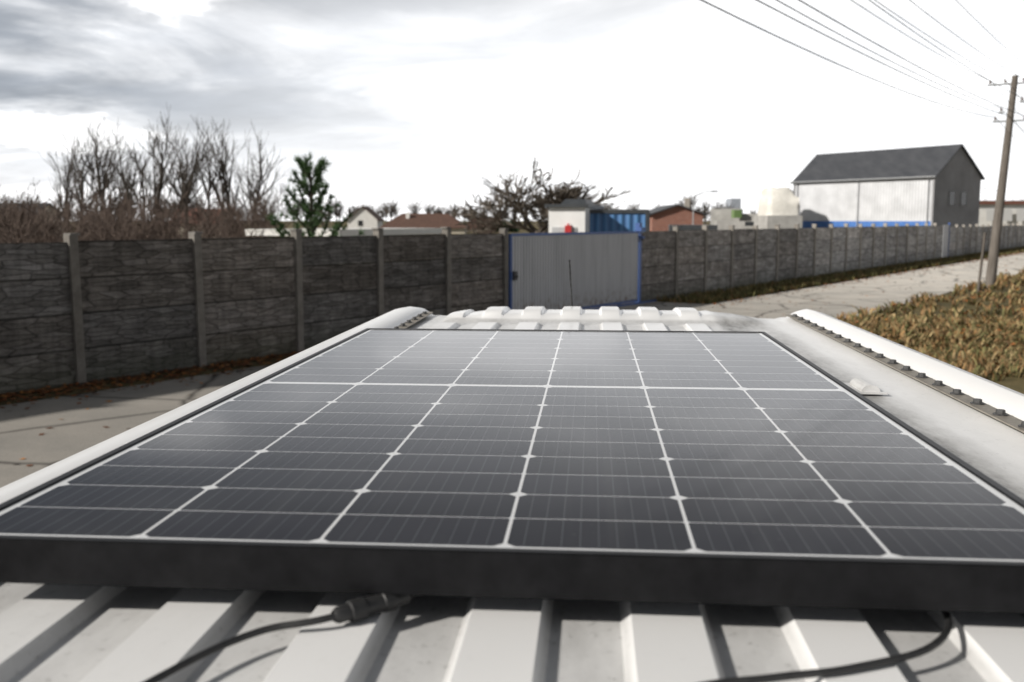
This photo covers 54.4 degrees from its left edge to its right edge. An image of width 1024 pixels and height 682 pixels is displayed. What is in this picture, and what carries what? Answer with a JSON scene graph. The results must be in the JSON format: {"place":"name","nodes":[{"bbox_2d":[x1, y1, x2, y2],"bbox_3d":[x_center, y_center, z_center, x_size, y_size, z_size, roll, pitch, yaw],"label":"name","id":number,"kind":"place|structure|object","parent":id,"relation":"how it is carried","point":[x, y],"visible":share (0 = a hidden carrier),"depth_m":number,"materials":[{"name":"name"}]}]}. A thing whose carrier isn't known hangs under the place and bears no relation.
{"place":"outdoors","nodes":[
{"label":"outdoors","id":0,"kind":"place"},
{"bbox_2d":[0,203,58,214],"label":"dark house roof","id":1,"kind":"structure","parent":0,"point":[39,206],"depth_m":111.90,"materials":[{"name":"grey"}]},
{"bbox_2d":[169,209,234,223],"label":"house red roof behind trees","id":2,"kind":"structure","parent":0,"point":[201,214],"depth_m":120.92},
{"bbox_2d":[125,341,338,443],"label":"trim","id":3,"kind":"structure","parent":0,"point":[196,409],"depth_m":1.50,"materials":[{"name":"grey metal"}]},
{"bbox_2d":[379,214,469,227],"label":"house roof","id":4,"kind":"structure","parent":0,"point":[427,220],"depth_m":170.44,"materials":[{"name":"brown tile"}]},
{"bbox_2d":[466,217,501,227],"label":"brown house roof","id":5,"kind":"structure","parent":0,"point":[475,224],"depth_m":209.68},
{"bbox_2d":[0,306,1023,681],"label":"metal roof","id":6,"kind":"structure","parent":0,"point":[52,632],"depth_m":0.87,"materials":[{"name":"white metal"}]},
{"bbox_2d":[397,312,1023,432],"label":"roof rail strips","id":7,"kind":"object","parent":6,"relation":"on","point":[1008,420],"visible":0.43,"depth_m":2.17,"materials":[{"name":"grey metal"}]},
{"bbox_2d":[0,252,1023,487],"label":"road","id":8,"kind":"structure","parent":0,"point":[78,428],"depth_m":13.27,"materials":[{"name":"grey concrete"}]},
{"bbox_2d":[0,221,1023,405],"bbox_3d":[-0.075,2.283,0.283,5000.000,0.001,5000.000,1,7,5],"label":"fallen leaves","id":9,"kind":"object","parent":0,"point":[1015,383],"depth_m":16.54,"materials":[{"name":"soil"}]},
{"bbox_2d":[7,178,51,218],"bbox_3d":[-30.041,-7.608,61.416,5.523,4.916,3.375,4,8,29],"label":"bare tree","id":10,"kind":"object","parent":9,"relation":"on","point":[37,198],"visible":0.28,"depth_m":61.16,"materials":[{"name":"brown plant"}]},
{"bbox_2d":[42,205,62,239],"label":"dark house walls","id":11,"kind":"structure","parent":9,"relation":"on","point":[47,207],"depth_m":113.50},
{"bbox_2d":[35,190,71,227],"bbox_3d":[-23.520,-5.624,49.553,2.280,3.822,3.084,4,8,28],"label":"bare tree","id":12,"kind":"object","parent":9,"relation":"on","point":[58,213],"visible":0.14,"depth_m":49.85,"materials":[{"name":"brown plant"}]},
{"bbox_2d":[38,140,88,227],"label":"tall bare tree","id":13,"kind":"object","parent":9,"relation":"on","point":[66,189],"visible":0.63,"depth_m":78.54,"materials":[{"name":"brown plant"}]},
{"bbox_2d":[49,120,114,219],"bbox_3d":[-25.009,-8.824,58.349,3.133,8.047,3.561,1,7,5],"label":"tall bare tree","id":14,"kind":"object","parent":9,"relation":"on","point":[78,172],"visible":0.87,"depth_m":57.95,"materials":[{"name":"brown plant"}]},
{"bbox_2d":[60,124,144,220],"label":"tall bare tree","id":15,"kind":"object","parent":9,"relation":"on","point":[111,164],"visible":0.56,"depth_m":65.08,"materials":[{"name":"brown plant"}]},
{"bbox_2d":[75,117,138,214],"bbox_3d":[-24.552,-9.396,60.503,3.592,8.686,3.960,-3,7,-21],"label":"tall bare tree","id":16,"kind":"object","parent":9,"relation":"on","point":[98,176],"visible":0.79,"depth_m":60.00,"materials":[{"name":"brown plant"}]},
{"bbox_2d":[99,121,144,235],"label":"tall bare tree","id":17,"kind":"object","parent":9,"relation":"on","point":[132,189],"visible":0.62,"depth_m":71.13,"materials":[{"name":"brown plant"}]},
{"bbox_2d":[115,128,183,215],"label":"tall bare tree","id":18,"kind":"object","parent":9,"relation":"on","point":[142,177],"visible":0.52,"depth_m":87.73,"materials":[{"name":"brown plant"}]},
{"bbox_2d":[0,184,302,281],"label":"bare shrubs","id":19,"kind":"object","parent":9,"relation":"on","point":[17,227],"visible":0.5,"depth_m":36.01,"materials":[{"name":"brown plant"}]},
{"bbox_2d":[132,102,210,232],"bbox_3d":[-21.991,-10.253,63.665,4.988,9.617,3.728,1,7,5],"label":"tall bare tree","id":20,"kind":"object","parent":9,"relation":"on","point":[158,185],"visible":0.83,"depth_m":63.51,"materials":[{"name":"brown plant"}]},
{"bbox_2d":[149,123,216,226],"bbox_3d":[-20.596,-9.467,62.422,4.265,8.367,3.766,2,7,19],"label":"tall bare tree","id":21,"kind":"object","parent":9,"relation":"on","point":[182,174],"visible":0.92,"depth_m":61.93,"materials":[{"name":"brown plant"}]},
{"bbox_2d":[156,116,225,220],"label":"tall bare tree","id":22,"kind":"object","parent":9,"relation":"on","point":[195,180],"visible":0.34,"depth_m":77.47,"materials":[{"name":"brown plant"}]},
{"bbox_2d":[166,118,235,229],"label":"tall bare tree","id":23,"kind":"object","parent":9,"relation":"on","point":[203,181],"visible":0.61,"depth_m":68.68,"materials":[{"name":"brown plant"}]},
{"bbox_2d":[191,116,250,218],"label":"tall bare tree","id":24,"kind":"object","parent":9,"relation":"on","point":[226,184],"visible":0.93,"depth_m":65.03,"materials":[{"name":"brown plant"}]},
{"bbox_2d":[206,139,243,236],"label":"tall bare tree","id":25,"kind":"object","parent":9,"relation":"on","point":[221,175],"visible":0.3,"depth_m":90.62,"materials":[{"name":"brown plant"}]},
{"bbox_2d":[227,121,288,236],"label":"tall bare tree","id":26,"kind":"object","parent":9,"relation":"on","point":[260,176],"visible":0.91,"depth_m":72.22,"materials":[{"name":"brown plant"}]},
{"bbox_2d":[245,181,289,228],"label":"bare tree","id":27,"kind":"object","parent":9,"relation":"on","point":[270,196],"visible":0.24,"depth_m":84.66,"materials":[{"name":"brown plant"}]},
{"bbox_2d":[278,186,303,227],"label":"bare tree","id":28,"kind":"object","parent":9,"relation":"on","point":[287,209],"visible":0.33,"depth_m":109.48,"materials":[{"name":"brown plant"}]},
{"bbox_2d":[265,151,365,265],"bbox_3d":[-4.014,-2.111,20.882,2.350,3.757,2.327,1,7,5],"label":"young pine","id":29,"kind":"object","parent":9,"relation":"on","point":[318,169],"depth_m":20.58,"materials":[{"name":"green plant"}]},
{"bbox_2d":[319,205,331,226],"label":"bare tree","id":30,"kind":"object","parent":9,"relation":"on","point":[325,218],"visible":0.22,"depth_m":198.94,"materials":[{"name":"brown plant"}]},
{"bbox_2d":[245,228,441,236],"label":"building","id":31,"kind":"structure","parent":9,"relation":"on","point":[369,231],"depth_m":43.87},
{"bbox_2d":[348,207,382,227],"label":"white house gable walls","id":32,"kind":"structure","parent":9,"relation":"on","point":[367,218],"depth_m":248.19,"materials":[{"name":"white paint"}]},
{"bbox_2d":[346,206,384,220],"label":"house roof","id":33,"kind":"structure","parent":32,"relation":"on","point":[373,213],"depth_m":251.90,"materials":[{"name":"grey"}]},
{"bbox_2d":[451,228,466,233],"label":"brown house walls","id":34,"kind":"structure","parent":9,"relation":"on","point":[456,231],"depth_m":168.99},
{"bbox_2d":[459,212,484,233],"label":"bare tree","id":35,"kind":"object","parent":9,"relation":"on","point":[472,224],"visible":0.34,"depth_m":148.85,"materials":[{"name":"brown plant"}]},
{"bbox_2d":[470,214,500,233],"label":"bare shrubs","id":36,"kind":"object","parent":9,"relation":"on","point":[489,231],"visible":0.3,"depth_m":83.60,"materials":[{"name":"brown plant"}]},
{"bbox_2d":[486,219,519,231],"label":"conifer hedge","id":37,"kind":"object","parent":9,"relation":"on","point":[514,229],"visible":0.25,"depth_m":117.54,"materials":[{"name":"green plant"}]},
{"bbox_2d":[0,225,1023,395],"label":"concrete fence panels","id":38,"kind":"object","parent":9,"relation":"on","point":[137,321],"visible":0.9,"depth_m":16.72,"materials":[{"name":"grey concrete"}]},
{"bbox_2d":[0,252,1023,465],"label":"fallen leaves","id":39,"kind":"object","parent":9,"relation":"on","point":[87,384],"visible":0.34,"depth_m":14.86,"materials":[{"name":"brown plant"}]},
{"bbox_2d":[20,187,1023,224],"bbox_3d":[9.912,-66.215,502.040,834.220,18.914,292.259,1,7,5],"label":"distant tree line","id":40,"kind":"object","parent":9,"relation":"on","point":[391,210],"visible":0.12,"depth_m":449.63,"materials":[{"name":"brown plant"}]},
{"bbox_2d":[447,157,632,233],"bbox_3d":[2.578,-8.242,61.478,11.436,6.155,11.105,-4,8,-32],"label":"bare tree","id":41,"kind":"object","parent":9,"relation":"on","point":[562,193],"visible":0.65,"depth_m":61.56,"materials":[{"name":"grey plant"}]},
{"bbox_2d":[63,223,1022,383],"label":"fence posts","id":42,"kind":"object","parent":9,"relation":"on","point":[71,239],"visible":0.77,"depth_m":18.80,"materials":[{"name":"grey concrete"}]},
{"bbox_2d":[549,208,595,232],"bbox_3d":[2.373,-3.445,36.922,1.279,2.929,4.500,1,7,12],"label":"white site cabin","id":43,"kind":"object","parent":9,"relation":"on","point":[578,219],"visible":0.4,"depth_m":34.61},
{"bbox_2d":[552,227,575,232],"bbox_3d":[1.813,-2.966,34.762,0.850,2.000,0.050,1,7,12],"label":"window","id":44,"kind":"structure","parent":43,"relation":"attached to","point":[559,229],"depth_m":34.66,"materials":[{"name":"white"}]},
{"bbox_2d":[565,223,571,231],"bbox_3d":[1.951,-3.874,34.560,0.220,0.420,0.140,1,7,12],"label":"red object","id":45,"kind":"object","parent":43,"relation":"attached to","point":[567,228],"visible":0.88,"depth_m":34.49,"materials":[{"name":"red paint"}]},
{"bbox_2d":[544,199,604,208],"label":"roof","id":46,"kind":"structure","parent":43,"relation":"on","point":[576,203],"depth_m":35.35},
{"bbox_2d":[590,213,644,231],"bbox_3d":[4.190,-3.620,38.670,2.109,2.855,6.000,1,7,8],"label":"blue shipping container","id":47,"kind":"object","parent":9,"relation":"on","point":[606,222],"visible":0.12,"depth_m":35.61,"materials":[{"name":"blue metal"}]},
{"bbox_2d":[590,209,649,230],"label":"container frame rails","id":48,"kind":"object","parent":9,"relation":"on","point":[647,217],"visible":0.34,"depth_m":35.46,"materials":[{"name":"metal"}]},
{"bbox_2d":[591,236,724,309],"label":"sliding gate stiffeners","id":49,"kind":"object","parent":9,"relation":"on","point":[642,237],"visible":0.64,"depth_m":27.09,"materials":[{"name":"grey metal"}]},
{"bbox_2d":[650,206,702,230],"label":"brick house walls","id":50,"kind":"structure","parent":9,"relation":"on","point":[664,219],"depth_m":94.29,"materials":[{"name":"brick"}]},
{"bbox_2d":[650,204,706,214],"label":"roof","id":51,"kind":"structure","parent":50,"relation":"on","point":[658,209],"depth_m":94.16,"materials":[{"name":"grey metal"}]},
{"bbox_2d":[684,198,689,207],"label":"chimney","id":52,"kind":"object","parent":51,"relation":"on","point":[686,202],"visible":0.64,"depth_m":96.84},
{"bbox_2d":[668,225,717,246],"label":"wall","id":53,"kind":"structure","parent":9,"relation":"on","point":[694,227],"depth_m":69.34,"materials":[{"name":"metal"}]},
{"bbox_2d":[692,191,717,224],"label":"street lamp","id":54,"kind":"object","parent":9,"relation":"on","point":[693,204],"visible":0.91,"depth_m":87.23,"materials":[{"name":"metal"}]},
{"bbox_2d":[726,198,740,208],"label":"distant tower block","id":55,"kind":"structure","parent":9,"relation":"on","point":[734,201],"depth_m":594.54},
{"bbox_2d":[710,209,757,229],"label":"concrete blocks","id":56,"kind":"structure","parent":9,"relation":"on","point":[722,219],"depth_m":116.96,"materials":[{"name":"grey concrete"}]},
{"bbox_2d":[731,210,741,217],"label":"sign","id":57,"kind":"object","parent":56,"relation":"on","point":[736,213],"visible":1,"depth_m":116.08,"materials":[{"name":"green paint"}]},
{"bbox_2d":[745,222,752,225],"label":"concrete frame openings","id":58,"kind":"object","parent":56,"relation":"attached to","point":[748,223],"visible":0.4,"depth_m":99.21,"materials":[{"name":"grey concrete"}]},
{"bbox_2d":[754,215,802,228],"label":"building","id":59,"kind":"structure","parent":9,"relation":"on","point":[770,221],"depth_m":91.07,"materials":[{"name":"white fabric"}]},
{"bbox_2d":[757,187,799,215],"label":"tarp-covered stack","id":60,"kind":"object","parent":59,"relation":"on","point":[779,201],"visible":0.97,"depth_m":91.45,"materials":[{"name":"beige plastic"}]},
{"bbox_2d":[634,223,949,302],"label":"fence posts","id":61,"kind":"object","parent":9,"relation":"on","point":[639,227],"visible":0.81,"depth_m":27.38,"materials":[{"name":"concrete"}]},
{"bbox_2d":[942,225,948,257],"bbox_3d":[25.407,-5.820,58.369,0.040,1.970,1.450,5,8,35],"label":"gate leaf","id":62,"kind":"object","parent":61,"relation":"attached to","point":[945,240],"visible":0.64,"depth_m":58.30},
{"bbox_2d":[656,246,1023,391],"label":"winter grass","id":63,"kind":"structure","parent":9,"relation":"on","point":[976,339],"depth_m":21.91,"materials":[{"name":"brown plant"}]},
{"bbox_2d":[933,148,980,234],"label":"hall gable walls","id":64,"kind":"structure","parent":9,"relation":"on","point":[958,173],"depth_m":85.73,"materials":[{"name":"grey metal"}]},
{"bbox_2d":[949,191,966,205],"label":"window frames","id":65,"kind":"structure","parent":64,"relation":"in","point":[955,196],"depth_m":85.59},
{"bbox_2d":[949,192,966,204],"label":"windows","id":66,"kind":"structure","parent":65,"relation":"in","point":[952,198],"depth_m":85.60,"materials":[{"name":"grey glass"}]},
{"bbox_2d":[976,233,985,291],"bbox_3d":[15.055,-2.520,31.924,0.194,1.905,0.090,1,7,5],"label":"wooden stake","id":67,"kind":"object","parent":9,"relation":"on","point":[981,262],"visible":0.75,"depth_m":31.90,"materials":[{"name":"wood"}]},
{"bbox_2d":[984,75,1017,287],"bbox_3d":[16.617,-5.290,33.862,1.119,7.372,0.338,-6,9,-40],"label":"utility pole","id":68,"kind":"object","parent":9,"relation":"on","point":[992,265],"visible":0.96,"depth_m":33.77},
{"bbox_2d":[700,0,1023,146],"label":"overhead wires","id":69,"kind":"object","parent":68,"relation":"attached to","point":[890,51],"visible":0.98,"depth_m":19.87,"materials":[{"name":"grey metal"}]},
{"bbox_2d":[987,82,1023,122],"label":"utility pole crossarms","id":70,"kind":"object","parent":68,"relation":"attached to","point":[1003,112],"visible":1,"depth_m":33.82,"materials":[{"name":"metal"}]},
{"bbox_2d":[989,79,1023,120],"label":"insulators","id":71,"kind":"object","parent":70,"relation":"on","point":[1001,109],"visible":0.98,"depth_m":33.84,"materials":[{"name":"grey ceramic"}]},
{"bbox_2d":[978,204,1023,231],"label":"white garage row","id":72,"kind":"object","parent":9,"relation":"on","point":[982,213],"visible":0.08,"depth_m":158.71,"materials":[{"name":"white paint"}]},
{"bbox_2d":[980,201,1023,203],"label":"roof","id":73,"kind":"structure","parent":72,"relation":"on","point":[1006,202],"depth_m":158.00,"materials":[{"name":"tile"}]},
{"bbox_2d":[986,209,1023,220],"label":"windows","id":74,"kind":"structure","parent":72,"relation":"attached to","point":[1007,214],"depth_m":158.14,"materials":[{"name":"grey glass"}]},
{"bbox_2d":[0,0,1023,220],"label":"sky","id":75,"kind":"structure","parent":0,"point":[660,100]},
{"bbox_2d":[508,231,638,308],"bbox_3d":[1.693,-1.742,24.821,0.060,1.930,6.080,5,8,35],"label":"gate frame","id":76,"kind":"object","parent":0,"point":[510,235],"visible":0.75,"depth_m":23.82,"materials":[{"name":"metal"}]},
{"bbox_2d":[512,233,637,308],"bbox_3d":[1.705,-1.741,24.812,0.030,1.830,6.000,5,8,35],"label":"gate panel","id":77,"kind":"object","parent":76,"relation":"attached to","point":[604,267],"visible":0.83,"depth_m":24.56,"materials":[{"name":"grey metal"}]},
{"bbox_2d":[513,238,643,304],"bbox_3d":[1.764,-1.634,24.879,0.218,1.820,6.075,5,8,35],"label":"gate hardware","id":78,"kind":"object","parent":76,"relation":"attached to","point":[515,276],"visible":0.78,"depth_m":22.40,"materials":[{"name":"black metal"}]},
{"bbox_2d":[795,179,932,220],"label":"hall walls","id":79,"kind":"structure","parent":0,"point":[900,200],"depth_m":89.92,"materials":[{"name":"white metal"}]},
{"bbox_2d":[790,176,935,226],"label":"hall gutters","id":80,"kind":"object","parent":79,"relation":"attached to","point":[927,177],"visible":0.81,"depth_m":89.77,"materials":[{"name":"grey metal"}]},
{"bbox_2d":[793,178,935,225],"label":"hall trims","id":81,"kind":"object","parent":79,"relation":"attached to","point":[933,198],"visible":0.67,"depth_m":84.33,"materials":[{"name":"grey metal"}]},
{"bbox_2d":[791,144,984,183],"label":"hall roof","id":82,"kind":"structure","parent":79,"relation":"on","point":[915,161],"depth_m":90.10,"materials":[{"name":"grey metal"}]},
{"bbox_2d":[802,221,930,238],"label":"blue wall base","id":83,"kind":"object","parent":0,"point":[806,224],"visible":0.2,"depth_m":90.73,"materials":[{"name":"blue paint"}]},
{"bbox_3d":[0.223,1.180,2.374,1.920,1.666,6.750,1,7,5],"label":"van","id":84,"kind":"object","parent":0,"visible":0},
{"bbox_2d":[143,595,416,681],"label":"cable","id":85,"kind":"object","parent":84,"relation":"on","point":[187,662],"visible":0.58,"depth_m":0.81,"materials":[{"name":"rubber"}]},
{"bbox_2d":[331,593,412,623],"bbox_3d":[-0.122,0.232,0.872,0.076,0.020,0.019,-5,9,-36],"label":"cable connector","id":86,"kind":"object","parent":85,"relation":"on","point":[357,609],"visible":0.96,"depth_m":0.86,"materials":[{"name":"plastic"}]},
{"bbox_2d":[0,328,1023,613],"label":"panel frame","id":87,"kind":"object","parent":84,"relation":"on","point":[678,578],"visible":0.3,"depth_m":0.87,"materials":[{"name":"black metal"}]},
{"bbox_2d":[0,329,1023,561],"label":"glass panel","id":88,"kind":"object","parent":87,"relation":"in","point":[722,443],"visible":1,"depth_m":1.18,"materials":[{"name":"black glass"}]},
{"bbox_2d":[568,260,573,305],"bbox_3d":[0.232,-0.208,3.835,0.044,0.214,0.086,1,7,5],"label":"rod","id":89,"kind":"object","parent":84,"relation":"on","point":[570,283],"visible":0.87,"depth_m":3.82,"materials":[{"name":"metal"}]},
{"bbox_2d":[394,311,1023,427],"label":"roof bolts","id":90,"kind":"object","parent":84,"relation":"on","point":[998,412],"visible":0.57,"depth_m":2.42,"materials":[{"name":"grey metal"}]},
{"bbox_2d":[703,611,952,681],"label":"cable","id":91,"kind":"object","parent":84,"relation":"on","point":[938,641],"visible":0.61,"depth_m":0.76,"materials":[{"name":"rubber"}]},
{"bbox_2d":[844,377,887,394],"bbox_3d":[0.756,0.095,2.133,0.060,0.018,0.130,1,7,5],"label":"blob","id":92,"kind":"object","parent":84,"relation":"on","point":[861,385],"visible":0.95,"depth_m":2.09,"materials":[{"name":"paint"}]}
]}

